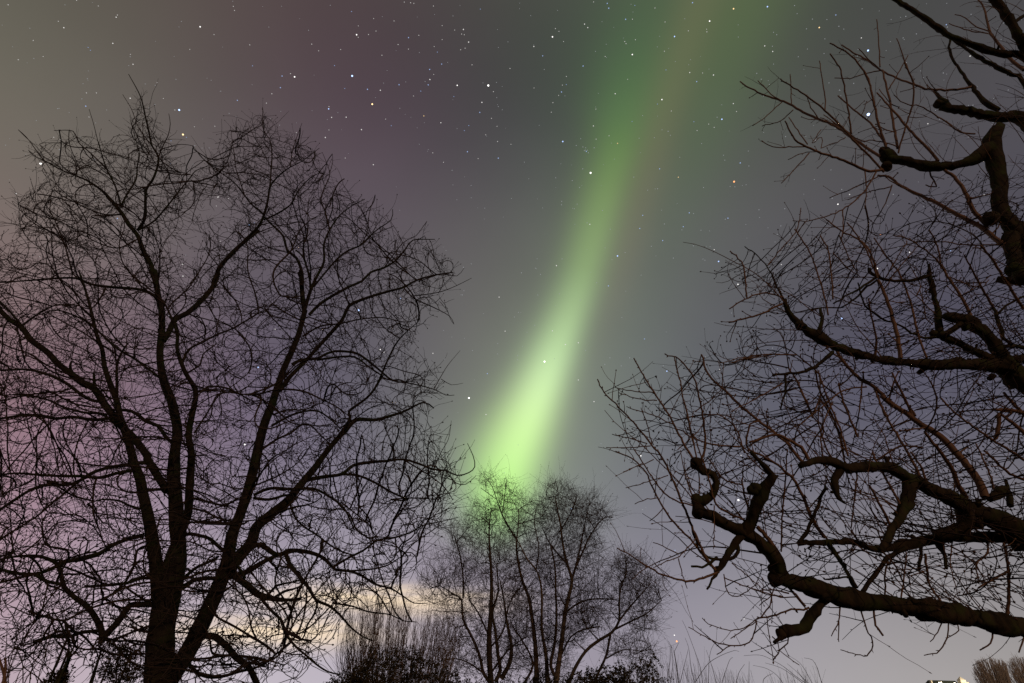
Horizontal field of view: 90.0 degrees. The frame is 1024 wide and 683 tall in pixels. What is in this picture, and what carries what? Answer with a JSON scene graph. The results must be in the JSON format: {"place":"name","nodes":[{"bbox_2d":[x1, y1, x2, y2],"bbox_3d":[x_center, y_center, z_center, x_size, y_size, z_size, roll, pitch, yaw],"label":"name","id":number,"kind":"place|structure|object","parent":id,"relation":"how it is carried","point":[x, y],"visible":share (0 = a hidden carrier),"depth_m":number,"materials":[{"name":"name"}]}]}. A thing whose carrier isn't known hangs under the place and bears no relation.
{"place":"outdoors","nodes":[
{"label":"outdoors","id":0,"kind":"place"},
{"bbox_2d":[0,0,1023,682],"label":"sky","id":1,"kind":"structure","parent":0,"point":[657,301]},
{"bbox_2d":[9,2,993,585],"bbox_3d":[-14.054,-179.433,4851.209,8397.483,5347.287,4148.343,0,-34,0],"label":"faint stars","id":2,"kind":"object","parent":1,"relation":"in","point":[603,164],"visible":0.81,"depth_m":5202.98,"materials":[{"name":"white"}]},
{"bbox_2d":[619,629,752,682],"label":"grass tussock","id":3,"kind":"object","parent":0,"point":[693,680],"depth_m":5.14,"materials":[{"name":"grey plant"}]},
{"bbox_2d":[745,654,825,682],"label":"arching grass","id":4,"kind":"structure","parent":0,"point":[804,681],"depth_m":4.31,"materials":[{"name":"grey plant"}]},
{"label":"ground","id":5,"kind":"structure","parent":0,"visible":0},
{"bbox_2d":[0,658,12,682],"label":"corner sapling","id":6,"kind":"object","parent":5,"relation":"on","point":[4,671],"visible":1,"depth_m":5.27,"materials":[{"name":"brown plant"}]},
{"bbox_2d":[1,619,58,682],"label":"bare sapling","id":7,"kind":"object","parent":5,"relation":"on","point":[23,666],"visible":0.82,"depth_m":6.55,"materials":[{"name":"brown plant"}]},
{"bbox_2d":[40,660,75,682],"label":"ivy stump","id":8,"kind":"object","parent":5,"relation":"on","point":[67,673],"visible":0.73,"depth_m":6.64,"materials":[{"name":"black plant"}]},
{"bbox_2d":[47,612,96,682],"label":"young tree","id":9,"kind":"object","parent":5,"relation":"on","point":[62,669],"visible":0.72,"depth_m":6.71,"materials":[{"name":"black plant"}]},
{"bbox_2d":[85,630,154,682],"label":"ivy bush","id":10,"kind":"object","parent":5,"relation":"on","point":[112,676],"visible":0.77,"depth_m":6.91,"materials":[{"name":"black plant"}]},
{"bbox_2d":[0,74,479,682],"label":"twisted tree","id":11,"kind":"object","parent":5,"relation":"on","point":[166,660],"visible":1,"depth_m":9.07,"materials":[{"name":"black plant"}]},
{"bbox_2d":[323,642,471,682],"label":"evergreen bush","id":12,"kind":"object","parent":5,"relation":"on","point":[406,678],"visible":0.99,"depth_m":9.48,"materials":[{"name":"black plant"}]},
{"bbox_2d":[330,573,466,682],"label":"willow shrub","id":13,"kind":"object","parent":5,"relation":"on","point":[374,633],"visible":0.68,"depth_m":12.10,"materials":[{"name":"brown plant"}]},
{"bbox_2d":[400,479,553,682],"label":"alder tree","id":14,"kind":"object","parent":5,"relation":"on","point":[489,630],"visible":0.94,"depth_m":19.50,"materials":[{"name":"black plant"}]},
{"bbox_2d":[468,454,592,682],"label":"slender tree","id":15,"kind":"object","parent":5,"relation":"on","point":[535,651],"visible":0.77,"depth_m":20.65,"materials":[{"name":"black plant"}]},
{"bbox_2d":[457,650,674,682],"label":"hedge","id":16,"kind":"object","parent":5,"relation":"on","point":[608,678],"visible":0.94,"depth_m":10.36,"materials":[{"name":"black plant"}]},
{"bbox_2d":[513,464,630,682],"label":"birch tree","id":17,"kind":"object","parent":5,"relation":"on","point":[571,584],"visible":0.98,"depth_m":20.59,"materials":[{"name":"black plant"}]},
{"bbox_2d":[546,530,687,682],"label":"leaning tree","id":18,"kind":"object","parent":5,"relation":"on","point":[643,615],"visible":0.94,"depth_m":18.92,"materials":[{"name":"black plant"}]},
{"bbox_2d":[597,0,1023,673],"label":"fruit tree","id":19,"kind":"object","parent":5,"relation":"on","point":[977,514],"visible":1,"depth_m":3.13,"materials":[{"name":"brown plant"}]},
{"bbox_2d":[926,677,968,682],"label":"house","id":20,"kind":"structure","parent":5,"relation":"on","point":[960,680],"depth_m":335.50,"materials":[{"name":"stone"}]},
{"bbox_2d":[972,654,1010,682],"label":"poplar tree","id":21,"kind":"object","parent":5,"relation":"on","point":[1000,674],"visible":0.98,"depth_m":51.53,"materials":[{"name":"brown plant"}]},
{"bbox_2d":[1006,655,1023,682],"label":"poplar tree","id":22,"kind":"object","parent":5,"relation":"on","point":[1017,673],"visible":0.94,"depth_m":55.03,"materials":[{"name":"brown plant"}]}
]}

